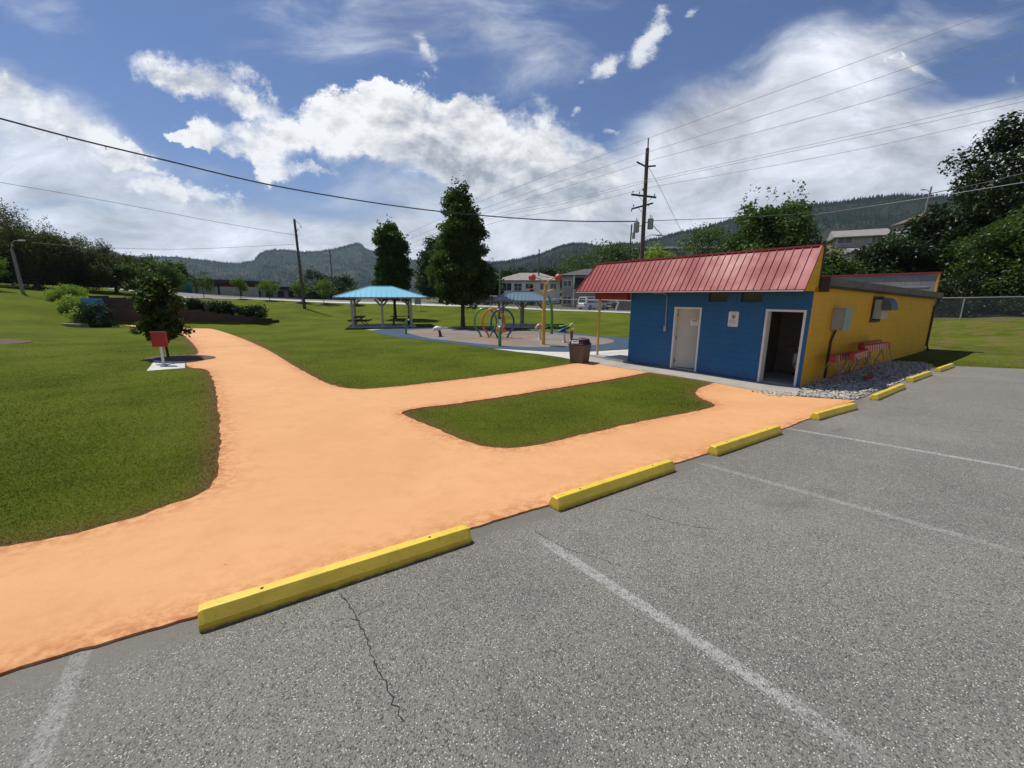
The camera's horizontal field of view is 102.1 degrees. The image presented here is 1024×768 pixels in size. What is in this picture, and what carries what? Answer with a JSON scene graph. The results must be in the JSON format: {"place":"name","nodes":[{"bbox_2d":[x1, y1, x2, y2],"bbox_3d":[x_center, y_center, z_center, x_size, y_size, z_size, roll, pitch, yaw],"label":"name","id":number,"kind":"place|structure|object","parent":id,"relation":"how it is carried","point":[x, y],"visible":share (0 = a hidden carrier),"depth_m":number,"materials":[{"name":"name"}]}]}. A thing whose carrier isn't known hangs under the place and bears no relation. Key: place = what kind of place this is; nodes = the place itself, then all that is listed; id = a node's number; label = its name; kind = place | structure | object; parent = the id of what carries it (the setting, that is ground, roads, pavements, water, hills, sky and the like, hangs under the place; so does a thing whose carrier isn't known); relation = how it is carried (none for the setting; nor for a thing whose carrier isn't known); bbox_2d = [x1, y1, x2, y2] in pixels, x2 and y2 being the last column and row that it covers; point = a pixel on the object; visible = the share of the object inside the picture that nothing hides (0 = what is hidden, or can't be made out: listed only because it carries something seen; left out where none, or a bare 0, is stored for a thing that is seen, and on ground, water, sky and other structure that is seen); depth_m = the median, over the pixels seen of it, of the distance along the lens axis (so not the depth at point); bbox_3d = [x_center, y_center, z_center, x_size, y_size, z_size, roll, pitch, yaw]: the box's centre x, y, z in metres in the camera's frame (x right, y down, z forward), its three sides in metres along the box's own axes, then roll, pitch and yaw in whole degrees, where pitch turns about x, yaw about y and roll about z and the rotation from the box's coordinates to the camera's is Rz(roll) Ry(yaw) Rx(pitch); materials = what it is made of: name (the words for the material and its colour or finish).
{"place":"outdoors","nodes":[
{"label":"outdoors","id":0,"kind":"place"},
{"bbox_2d":[100,243,492,294],"bbox_3d":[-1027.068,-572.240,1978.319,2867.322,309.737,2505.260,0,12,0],"label":"hills","id":1,"kind":"structure","parent":0,"point":[336,254],"depth_m":1949.98,"materials":[{"name":"green plant"}]},
{"bbox_2d":[82,242,505,291],"bbox_3d":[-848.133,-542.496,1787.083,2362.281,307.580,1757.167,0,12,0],"label":"forest","id":2,"kind":"object","parent":1,"relation":"on","point":[281,256],"visible":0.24,"depth_m":1936.60,"materials":[{"name":"green plant"}]},
{"bbox_2d":[110,288,630,312],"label":"sidewalk","id":3,"kind":"structure","parent":0,"point":[413,304],"depth_m":55.04,"materials":[{"name":"concrete"}]},
{"bbox_2d":[451,296,630,311],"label":"chain link fence","id":4,"kind":"object","parent":3,"relation":"on","point":[561,305],"visible":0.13,"depth_m":50.22,"materials":[{"name":"metal"}]},
{"bbox_2d":[147,327,624,370],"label":"pale pavement","id":5,"kind":"structure","parent":0,"point":[172,365],"depth_m":17.50,"materials":[{"name":"concrete"}]},
{"bbox_2d":[150,331,170,364],"bbox_3d":[-11.546,-1.180,13.608,0.420,1.105,0.240,-4,13,-20],"label":"information sign","id":6,"kind":"object","parent":5,"relation":"on","point":[159,339],"visible":1,"depth_m":13.52,"materials":[{"name":"red metal"}]},
{"bbox_2d":[177,292,629,311],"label":"street","id":7,"kind":"structure","parent":0,"point":[194,295],"depth_m":58.85,"materials":[{"name":"grey asphalt"}]},
{"bbox_2d":[577,297,606,309],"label":"parked suv","id":8,"kind":"object","parent":7,"relation":"on","point":[584,304],"visible":0.73,"depth_m":56.23,"materials":[{"name":"white paint"}]},
{"bbox_2d":[0,325,853,675],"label":"path","id":9,"kind":"structure","parent":0,"point":[314,473],"depth_m":4.63,"materials":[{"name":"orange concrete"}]},
{"bbox_2d":[0,366,1023,767],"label":"parking lot","id":10,"kind":"structure","parent":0,"point":[842,590],"depth_m":2.38,"materials":[{"name":"grey asphalt"}]},
{"bbox_2d":[198,525,471,632],"bbox_3d":[-1.157,1.350,3.044,1.842,0.127,0.162,-6,14,-32],"label":"wheel stop","id":11,"kind":"object","parent":10,"relation":"on","point":[225,610],"visible":1,"depth_m":2.88,"materials":[{"name":"yellow paint"}]},
{"bbox_2d":[337,509,716,720],"bbox_3d":[0.263,1.348,3.194,2.938,0.084,1.164,-8,15,-36],"label":"asphalt crack","id":12,"kind":"object","parent":10,"relation":"on","point":[370,646],"visible":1,"depth_m":2.42,"materials":[{"name":"black asphalt"}]},
{"bbox_2d":[549,459,674,511],"bbox_3d":[1.173,1.075,4.556,1.831,0.127,0.161,-7,14,-33],"label":"wheel stop","id":13,"kind":"object","parent":10,"relation":"on","point":[565,500],"visible":1,"depth_m":4.40,"materials":[{"name":"yellow paint"}]},
{"bbox_2d":[707,425,781,455],"bbox_3d":[3.443,0.802,6.051,1.803,0.127,0.162,-7,14,-33],"label":"wheel stop","id":14,"kind":"object","parent":10,"relation":"on","point":[733,444],"visible":1,"depth_m":5.90,"materials":[{"name":"yellow paint"}]},
{"bbox_2d":[810,403,857,420],"bbox_3d":[6.077,0.503,7.776,1.709,0.127,0.162,-5,13,-32],"label":"wheel stop","id":15,"kind":"object","parent":10,"relation":"on","point":[831,412],"visible":1,"depth_m":7.61,"materials":[{"name":"yellow paint"}]},
{"bbox_2d":[869,383,905,400],"bbox_3d":[8.864,0.172,9.730,2.175,0.127,0.162,-8,14,-34],"label":"wheel stop","id":16,"kind":"object","parent":10,"relation":"on","point":[882,394],"visible":1,"depth_m":9.51,"materials":[{"name":"yellow paint"}]},
{"bbox_2d":[906,371,931,381],"bbox_3d":[11.626,-0.219,11.792,2.019,0.127,0.162,-7,14,-34],"label":"wheel stop","id":17,"kind":"object","parent":10,"relation":"on","point":[920,376],"visible":1,"depth_m":11.56,"materials":[{"name":"yellow paint"}]},
{"bbox_2d":[0,283,1023,546],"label":"lawn","id":18,"kind":"structure","parent":0,"point":[30,311],"depth_m":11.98,"materials":[{"name":"green plant"}]},
{"bbox_2d":[0,339,31,343],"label":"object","id":19,"kind":"object","parent":18,"relation":"on","point":[7,341],"visible":1,"depth_m":18.46,"materials":[{"name":"grey concrete"}]},
{"bbox_2d":[10,240,25,293],"bbox_3d":[-43.359,-10.268,36.702,1.389,4.782,0.277,0,12,0],"label":"street lamp","id":20,"kind":"object","parent":18,"relation":"on","point":[20,282],"visible":0.89,"depth_m":36.68,"materials":[{"name":"grey metal"}]},
{"bbox_2d":[0,198,53,280],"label":"willow","id":21,"kind":"object","parent":18,"relation":"on","point":[3,216],"visible":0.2,"depth_m":45.81,"materials":[{"name":"green plant"}]},
{"bbox_2d":[0,219,81,288],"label":"willow","id":22,"kind":"object","parent":18,"relation":"on","point":[39,263],"visible":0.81,"depth_m":43.97,"materials":[{"name":"green plant"}]},
{"bbox_2d":[44,283,89,300],"bbox_3d":[-39.088,-7.952,36.407,3.086,1.795,2.471,-10,16,-41],"label":"shrub","id":23,"kind":"object","parent":18,"relation":"on","point":[54,294],"visible":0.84,"depth_m":36.03,"materials":[{"name":"green plant"}]},
{"bbox_2d":[54,294,88,313],"bbox_3d":[-36.214,-6.536,34.400,3.045,1.951,2.462,5,13,21],"label":"shrub","id":24,"kind":"object","parent":18,"relation":"on","point":[72,301],"visible":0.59,"depth_m":33.78,"materials":[{"name":"green plant"}]},
{"bbox_2d":[9,230,134,290],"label":"willow","id":25,"kind":"object","parent":18,"relation":"on","point":[82,251],"visible":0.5,"depth_m":47.05,"materials":[{"name":"green plant"}]},
{"bbox_2d":[79,298,105,323],"bbox_3d":[-34.875,-5.882,34.519,1.500,2.500,0.120,-3,12,-14],"label":"mural panel","id":26,"kind":"object","parent":18,"relation":"on","point":[89,301],"visible":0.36,"depth_m":34.27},
{"bbox_2d":[71,300,119,327],"bbox_3d":[-31.166,-5.082,30.928,2.436,2.382,2.590,12,17,44],"label":"shrub","id":27,"kind":"object","parent":18,"relation":"on","point":[86,314],"visible":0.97,"depth_m":30.60,"materials":[{"name":"green plant"}]},
{"bbox_2d":[62,251,162,292],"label":"willow","id":28,"kind":"object","parent":18,"relation":"on","point":[102,275],"visible":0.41,"depth_m":48.74,"materials":[{"name":"green plant"}]},
{"bbox_2d":[109,253,188,292],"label":"round tree","id":29,"kind":"object","parent":18,"relation":"on","point":[175,277],"visible":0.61,"depth_m":50.25,"materials":[{"name":"green plant"}]},
{"bbox_2d":[146,355,215,360],"bbox_3d":[-12.497,-0.958,15.240,2.875,0.055,1.955,0,12,0],"label":"mulch ring","id":30,"kind":"object","parent":18,"relation":"on","point":[186,357],"visible":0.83,"depth_m":15.18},
{"bbox_2d":[128,266,194,356],"bbox_3d":[-12.755,-2.503,15.028,1.716,3.440,1.710,0,12,-1],"label":"maple","id":31,"kind":"object","parent":30,"relation":"on","point":[158,303],"visible":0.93,"depth_m":14.62,"materials":[{"name":"green plant"}]},
{"bbox_2d":[88,296,278,323],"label":"retaining wall","id":32,"kind":"structure","parent":18,"relation":"on","point":[126,311],"depth_m":35.49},
{"bbox_2d":[181,296,210,309],"bbox_3d":[-28.438,-7.029,36.771,4.238,1.477,1.925,1,12,6],"label":"hedge","id":33,"kind":"object","parent":18,"relation":"on","point":[193,304],"visible":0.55,"depth_m":36.46,"materials":[{"name":"green plant"}]},
{"bbox_2d":[189,271,214,295],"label":"young tree","id":34,"kind":"object","parent":18,"relation":"on","point":[209,286],"visible":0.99,"depth_m":53.14,"materials":[{"name":"green plant"}]},
{"bbox_2d":[204,299,240,313],"bbox_3d":[-25.650,-6.784,36.722,3.151,1.510,2.336,-2,12,-13],"label":"hedge","id":35,"kind":"object","parent":18,"relation":"on","point":[222,307],"visible":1,"depth_m":36.25,"materials":[{"name":"green plant"}]},
{"bbox_2d":[230,277,249,296],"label":"young tree","id":36,"kind":"object","parent":18,"relation":"on","point":[238,282],"visible":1,"depth_m":52.80,"materials":[{"name":"green plant"}]},
{"bbox_2d":[234,303,269,318],"bbox_3d":[-23.300,-6.535,37.250,3.764,1.507,1.906,3,12,14],"label":"hedge","id":37,"kind":"object","parent":18,"relation":"on","point":[259,311],"visible":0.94,"depth_m":36.90,"materials":[{"name":"green plant"}]},
{"bbox_2d":[255,279,280,299],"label":"young tree","id":38,"kind":"object","parent":18,"relation":"on","point":[268,285],"visible":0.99,"depth_m":52.98,"materials":[{"name":"green plant"}]},
{"bbox_2d":[288,279,308,301],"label":"young tree","id":39,"kind":"object","parent":18,"relation":"on","point":[295,288],"visible":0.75,"depth_m":52.86,"materials":[{"name":"green plant"}]},
{"bbox_2d":[293,219,305,308],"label":"light pole","id":40,"kind":"object","parent":18,"relation":"on","point":[300,269],"visible":0.93,"depth_m":48.14,"materials":[{"name":"brown wood"}]},
{"bbox_2d":[308,279,337,300],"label":"young tree","id":41,"kind":"object","parent":18,"relation":"on","point":[325,283],"visible":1,"depth_m":53.16,"materials":[{"name":"green plant"}]},
{"bbox_2d":[332,285,426,327],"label":"pavilion","id":42,"kind":"structure","parent":18,"relation":"on","point":[381,293],"depth_m":32.91,"materials":[{"name":"metal"}]},
{"bbox_2d":[371,214,415,318],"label":"tall tree","id":43,"kind":"object","parent":18,"relation":"on","point":[392,268],"visible":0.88,"depth_m":41.39,"materials":[{"name":"green plant"}]},
{"bbox_2d":[424,170,498,326],"bbox_3d":[-3.940,-10.397,32.731,6.032,12.004,5.930,-3,12,-14],"label":"tall tree","id":44,"kind":"object","parent":18,"relation":"on","point":[463,234],"visible":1,"depth_m":31.46,"materials":[{"name":"green plant"}]},
{"bbox_2d":[372,327,628,351],"bbox_3d":[-0.985,-3.066,26.348,10.615,0.066,19.032,-10,15,-39],"label":"splash pad border","id":45,"kind":"object","parent":18,"relation":"on","point":[619,343],"visible":0.7,"depth_m":22.89,"materials":[{"name":"blue concrete"}]},
{"bbox_2d":[404,329,613,346],"bbox_3d":[-0.978,-3.120,26.598,15.273,0.054,8.354,11,16,43],"label":"splash pad surface","id":46,"kind":"object","parent":18,"relation":"on","point":[518,338],"visible":0.73,"depth_m":25.15,"materials":[{"name":"beige concrete"}]},
{"bbox_2d":[474,308,496,336],"bbox_3d":[-1.647,-3.830,25.664,1.473,1.799,0.200,-1,12,-6],"label":"spray hoop","id":47,"kind":"object","parent":46,"relation":"on","point":[477,312],"visible":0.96,"depth_m":25.61,"materials":[{"name":"green paint"}]},
{"bbox_2d":[490,308,514,337],"bbox_3d":[-0.568,-3.621,24.685,1.473,1.799,0.200,-1,12,-6],"label":"spray hoop","id":48,"kind":"object","parent":46,"relation":"on","point":[511,314],"visible":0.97,"depth_m":24.61,"materials":[{"name":"blue paint"}]},
{"bbox_2d":[528,274,561,344],"bbox_3d":[1.653,-3.801,21.170,1.960,3.562,0.374,0,12,0],"label":"flower sprayer","id":49,"kind":"object","parent":46,"relation":"on","point":[533,277],"visible":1,"depth_m":20.96,"materials":[{"name":"yellow paint"}]},
{"bbox_2d":[540,295,574,333],"bbox_3d":[2.929,-4.537,27.188,2.473,2.547,0.763,3,12,14],"label":"arch sprayer","id":50,"kind":"object","parent":46,"relation":"on","point":[551,325],"visible":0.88,"depth_m":27.45,"materials":[{"name":"green paint"}]},
{"bbox_2d":[486,291,556,327],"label":"pavilion","id":51,"kind":"structure","parent":18,"relation":"on","point":[521,297],"depth_m":33.39,"materials":[{"name":"metal"}]},
{"bbox_2d":[568,337,591,362],"bbox_3d":[2.625,-1.318,16.022,0.690,0.945,0.690,9,15,37],"label":"litter bin","id":52,"kind":"object","parent":18,"relation":"on","point":[579,350],"visible":1,"depth_m":15.80,"materials":[{"name":"brown plastic"}]},
{"bbox_2d":[631,138,661,258],"bbox_3d":[10.408,-11.331,32.312,2.564,14.318,0.578,0,12,0],"label":"utility pole","id":53,"kind":"object","parent":18,"relation":"on","point":[644,222],"visible":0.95,"depth_m":31.80,"materials":[{"name":"brown wood"}]},
{"bbox_2d":[0,118,636,221],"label":"overhead cable","id":54,"kind":"object","parent":53,"relation":"attached to","point":[66,136],"visible":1,"depth_m":23.29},
{"bbox_2d":[636,95,1023,182],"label":"overhead cable","id":55,"kind":"object","parent":53,"relation":"attached to","point":[842,137],"visible":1,"depth_m":20.81,"materials":[{"name":"metal"}]},
{"bbox_2d":[640,26,1021,154],"bbox_3d":[13.987,-13.831,21.515,3.022,2.619,21.878,-3,12,-16],"label":"overhead cable","id":56,"kind":"object","parent":53,"relation":"attached to","point":[843,89],"visible":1,"depth_m":19.59,"materials":[{"name":"metal"}]},
{"bbox_2d":[642,101,1023,183],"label":"overhead cable","id":57,"kind":"object","parent":53,"relation":"attached to","point":[843,140],"visible":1,"depth_m":21.01,"materials":[{"name":"metal"}]},
{"bbox_2d":[650,0,1023,137],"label":"overhead cable","id":58,"kind":"object","parent":53,"relation":"attached to","point":[849,64],"visible":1,"depth_m":18.21,"materials":[{"name":"metal"}]},
{"bbox_2d":[654,113,1020,186],"bbox_3d":[15.428,-11.949,22.426,2.677,2.289,21.103,-4,13,-18],"label":"overhead cable","id":59,"kind":"object","parent":53,"relation":"attached to","point":[848,151],"visible":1,"depth_m":20.85,"materials":[{"name":"metal"}]},
{"bbox_2d":[653,173,1023,220],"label":"overhead cable","id":60,"kind":"object","parent":53,"relation":"attached to","point":[847,208],"visible":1,"depth_m":23.69,"materials":[{"name":"black rubber"}]},
{"bbox_2d":[656,52,1021,158],"bbox_3d":[14.492,-13.347,21.480,2.484,3.049,21.596,-3,12,-13],"label":"overhead cable","id":61,"kind":"object","parent":53,"relation":"attached to","point":[853,105],"visible":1,"depth_m":19.29,"materials":[{"name":"metal"}]},
{"bbox_2d":[589,356,799,395],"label":"concrete walk","id":62,"kind":"structure","parent":18,"relation":"on","point":[739,383],"depth_m":13.03,"materials":[{"name":"grey concrete"}]},
{"bbox_2d":[575,244,943,386],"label":"washroom building","id":63,"kind":"structure","parent":18,"relation":"on","point":[761,315],"depth_m":13.49,"materials":[{"name":"concrete"}]},
{"bbox_2d":[674,309,699,368],"bbox_3d":[6.093,-1.558,14.286,0.875,2.025,0.100,11,16,41],"label":"door","id":64,"kind":"structure","parent":63,"relation":"in","point":[688,319],"depth_m":14.33,"materials":[{"name":"metal"}]},
{"bbox_2d":[708,292,728,302],"bbox_3d":[6.544,-2.751,13.106,0.091,0.350,0.650,-8,14,-34],"label":"vent window","id":65,"kind":"structure","parent":63,"relation":"in","point":[715,297],"depth_m":13.12,"materials":[{"name":"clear glass"}]},
{"bbox_2d":[740,292,763,302],"bbox_3d":[7.134,-2.574,12.278,0.091,0.350,0.660,-8,14,-34],"label":"vent window","id":66,"kind":"structure","parent":63,"relation":"in","point":[748,297],"depth_m":12.30,"materials":[{"name":"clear glass"}]},
{"bbox_2d":[714,179,832,256],"bbox_3d":[18.982,-9.821,31.104,8.015,10.861,7.658,-6,13,-26],"label":"bushy tree","id":67,"kind":"object","parent":18,"relation":"on","point":[782,229],"visible":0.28,"depth_m":29.40,"materials":[{"name":"green plant"}]},
{"bbox_2d":[752,361,935,400],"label":"gravel","id":68,"kind":"structure","parent":18,"relation":"on","point":[851,383],"depth_m":11.55,"materials":[{"name":"grey gravel"}]},
{"bbox_2d":[816,351,860,384],"bbox_3d":[9.541,-0.486,11.985,1.740,0.840,0.630,-8,14,-34],"label":"barricade","id":69,"kind":"object","parent":68,"relation":"on","point":[838,357],"visible":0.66,"depth_m":11.68,"materials":[{"name":"red wood"}]},
{"bbox_2d":[834,349,874,381],"bbox_3d":[10.018,-0.525,11.993,1.640,0.860,0.630,-9,15,-37],"label":"barricade","id":70,"kind":"object","parent":68,"relation":"on","point":[857,355],"visible":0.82,"depth_m":11.79,"materials":[{"name":"red wood"}]},
{"bbox_2d":[844,340,885,373],"bbox_3d":[11.653,-0.896,13.537,2.040,0.999,0.630,-8,15,-35],"label":"barricade","id":71,"kind":"object","parent":68,"relation":"on","point":[869,342],"visible":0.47,"depth_m":13.32,"materials":[{"name":"red wood"}]},
{"bbox_2d":[846,342,893,374],"bbox_3d":[11.393,-0.793,13.048,2.240,0.959,0.630,-7,14,-32],"label":"barricade","id":72,"kind":"object","parent":68,"relation":"on","point":[880,346],"visible":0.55,"depth_m":12.93,"materials":[{"name":"red wood"}]},
{"bbox_2d":[935,296,1023,319],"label":"chain link fence","id":73,"kind":"object","parent":18,"relation":"on","point":[962,309],"visible":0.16,"depth_m":26.50,"materials":[{"name":"metal"}]},
{"bbox_2d":[0,0,1023,262],"label":"sky","id":74,"kind":"structure","parent":0,"point":[378,101],"materials":[{"name":"blue"}]},
{"bbox_2d":[179,244,1023,320],"bbox_3d":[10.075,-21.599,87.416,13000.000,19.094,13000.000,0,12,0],"label":"terrain","id":75,"kind":"structure","parent":0,"point":[991,318],"depth_m":63.67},
{"bbox_2d":[161,259,192,277],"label":"distant tree","id":76,"kind":"object","parent":75,"relation":"on","point":[181,267],"visible":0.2,"depth_m":81.78,"materials":[{"name":"green plant"}]},
{"bbox_2d":[191,285,260,296],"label":"screen wall","id":77,"kind":"structure","parent":75,"relation":"on","point":[252,292],"depth_m":72.95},
{"bbox_2d":[183,278,355,299],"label":"school","id":78,"kind":"object","parent":75,"relation":"on","point":[285,292],"visible":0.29,"depth_m":101.29,"materials":[{"name":"brown brick"}]},
{"bbox_2d":[291,266,337,299],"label":"distant tree","id":79,"kind":"object","parent":75,"relation":"on","point":[316,275],"visible":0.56,"depth_m":105.66,"materials":[{"name":"green plant"}]},
{"bbox_2d":[328,273,358,299],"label":"distant tree","id":80,"kind":"object","parent":75,"relation":"on","point":[339,284],"visible":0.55,"depth_m":115.78,"materials":[{"name":"green plant"}]},
{"bbox_2d":[411,233,453,302],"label":"dark tree","id":81,"kind":"object","parent":75,"relation":"on","point":[423,286],"visible":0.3,"depth_m":60.23,"materials":[{"name":"green plant"}]},
{"bbox_2d":[474,270,505,304],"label":"distant tree","id":82,"kind":"object","parent":75,"relation":"on","point":[496,292],"visible":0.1,"depth_m":59.27,"materials":[{"name":"green plant"}]},
{"bbox_2d":[498,273,561,303],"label":"white house","id":83,"kind":"structure","parent":75,"relation":"on","point":[518,282],"depth_m":74.03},
{"bbox_2d":[531,265,564,293],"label":"distant tree","id":84,"kind":"object","parent":75,"relation":"on","point":[552,272],"visible":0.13,"depth_m":87.80,"materials":[{"name":"green plant"}]},
{"bbox_2d":[553,251,606,283],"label":"distant tree","id":85,"kind":"object","parent":75,"relation":"on","point":[567,269],"visible":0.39,"depth_m":94.42,"materials":[{"name":"green plant"}]},
{"bbox_2d":[561,269,631,306],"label":"grey house","id":86,"kind":"structure","parent":75,"relation":"on","point":[572,281],"depth_m":67.78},
{"bbox_2d":[586,238,650,268],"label":"distant tree","id":87,"kind":"object","parent":75,"relation":"on","point":[607,254],"visible":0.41,"depth_m":91.31,"materials":[{"name":"green plant"}]},
{"bbox_2d":[604,247,639,261],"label":"distant tree","id":88,"kind":"object","parent":75,"relation":"on","point":[625,257],"visible":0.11,"depth_m":74.20,"materials":[{"name":"green plant"}]},
{"bbox_2d":[635,240,672,259],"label":"distant tree","id":89,"kind":"object","parent":75,"relation":"on","point":[651,254],"visible":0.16,"depth_m":79.19,"materials":[{"name":"green plant"}]},
{"bbox_2d":[626,246,721,258],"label":"tree","id":90,"kind":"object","parent":75,"relation":"on","point":[672,251],"depth_m":99.51,"materials":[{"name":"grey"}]},
{"bbox_2d":[668,222,729,256],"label":"distant tree","id":91,"kind":"object","parent":75,"relation":"on","point":[707,234],"visible":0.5,"depth_m":77.06,"materials":[{"name":"green plant"}]},
{"bbox_2d":[822,246,870,275],"bbox_3d":[26.616,-8.588,35.260,7.081,5.945,7.185,4,12,16],"label":"leafy tree","id":92,"kind":"object","parent":75,"relation":"on","point":[834,265],"visible":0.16,"depth_m":33.69,"materials":[{"name":"green plant"}]},
{"bbox_2d":[826,228,892,247],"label":"hill house","id":93,"kind":"structure","parent":75,"relation":"on","point":[851,238],"depth_m":84.34,"materials":[{"name":"grey"}]},
{"bbox_2d":[851,234,948,278],"bbox_3d":[33.050,-9.478,36.610,8.061,6.771,8.453,8,14,32],"label":"leafy tree","id":94,"kind":"object","parent":75,"relation":"on","point":[900,255],"visible":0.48,"depth_m":34.58,"materials":[{"name":"green plant"}]},
{"bbox_2d":[879,204,1012,310],"bbox_3d":[38.277,-10.896,36.958,11.460,9.801,10.514,-9,15,-37],"label":"tree","id":95,"kind":"object","parent":75,"relation":"on","point":[949,234],"visible":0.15,"depth_m":35.19,"materials":[{"name":"green plant"}]},
{"bbox_2d":[908,110,1023,308],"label":"tree","id":96,"kind":"object","parent":75,"relation":"on","point":[995,203],"visible":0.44,"depth_m":33.80,"materials":[{"name":"green plant"}]},
{"bbox_2d":[934,268,997,317],"bbox_3d":[31.238,-6.344,29.957,4.958,3.802,4.663,0,12,0],"label":"shrub","id":97,"kind":"object","parent":75,"relation":"on","point":[968,280],"visible":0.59,"depth_m":28.88,"materials":[{"name":"green plant"}]},
{"bbox_2d":[938,204,1023,313],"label":"leafy tree","id":98,"kind":"object","parent":75,"relation":"on","point":[1004,231],"visible":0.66,"depth_m":30.12,"materials":[{"name":"green plant"}]},
{"bbox_2d":[983,283,1023,316],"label":"shrub","id":99,"kind":"object","parent":75,"relation":"on","point":[1015,293],"visible":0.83,"depth_m":28.39,"materials":[{"name":"green plant"}]},
{"bbox_2d":[493,196,976,273],"bbox_3d":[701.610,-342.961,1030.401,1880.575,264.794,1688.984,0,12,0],"label":"hills","id":100,"kind":"structure","parent":0,"point":[827,231],"depth_m":1007.18,"materials":[{"name":"green plant"}]},
{"bbox_2d":[488,192,978,276],"bbox_3d":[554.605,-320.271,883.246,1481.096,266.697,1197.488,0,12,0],"label":"forest","id":101,"kind":"object","parent":100,"relation":"on","point":[879,198],"visible":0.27,"depth_m":1080.68,"materials":[{"name":"green plant"}]},
{"bbox_2d":[806,182,1023,215],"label":"overhead cable","id":102,"kind":"object","parent":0,"point":[921,198],"visible":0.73,"depth_m":30.48,"materials":[{"name":"metal"}]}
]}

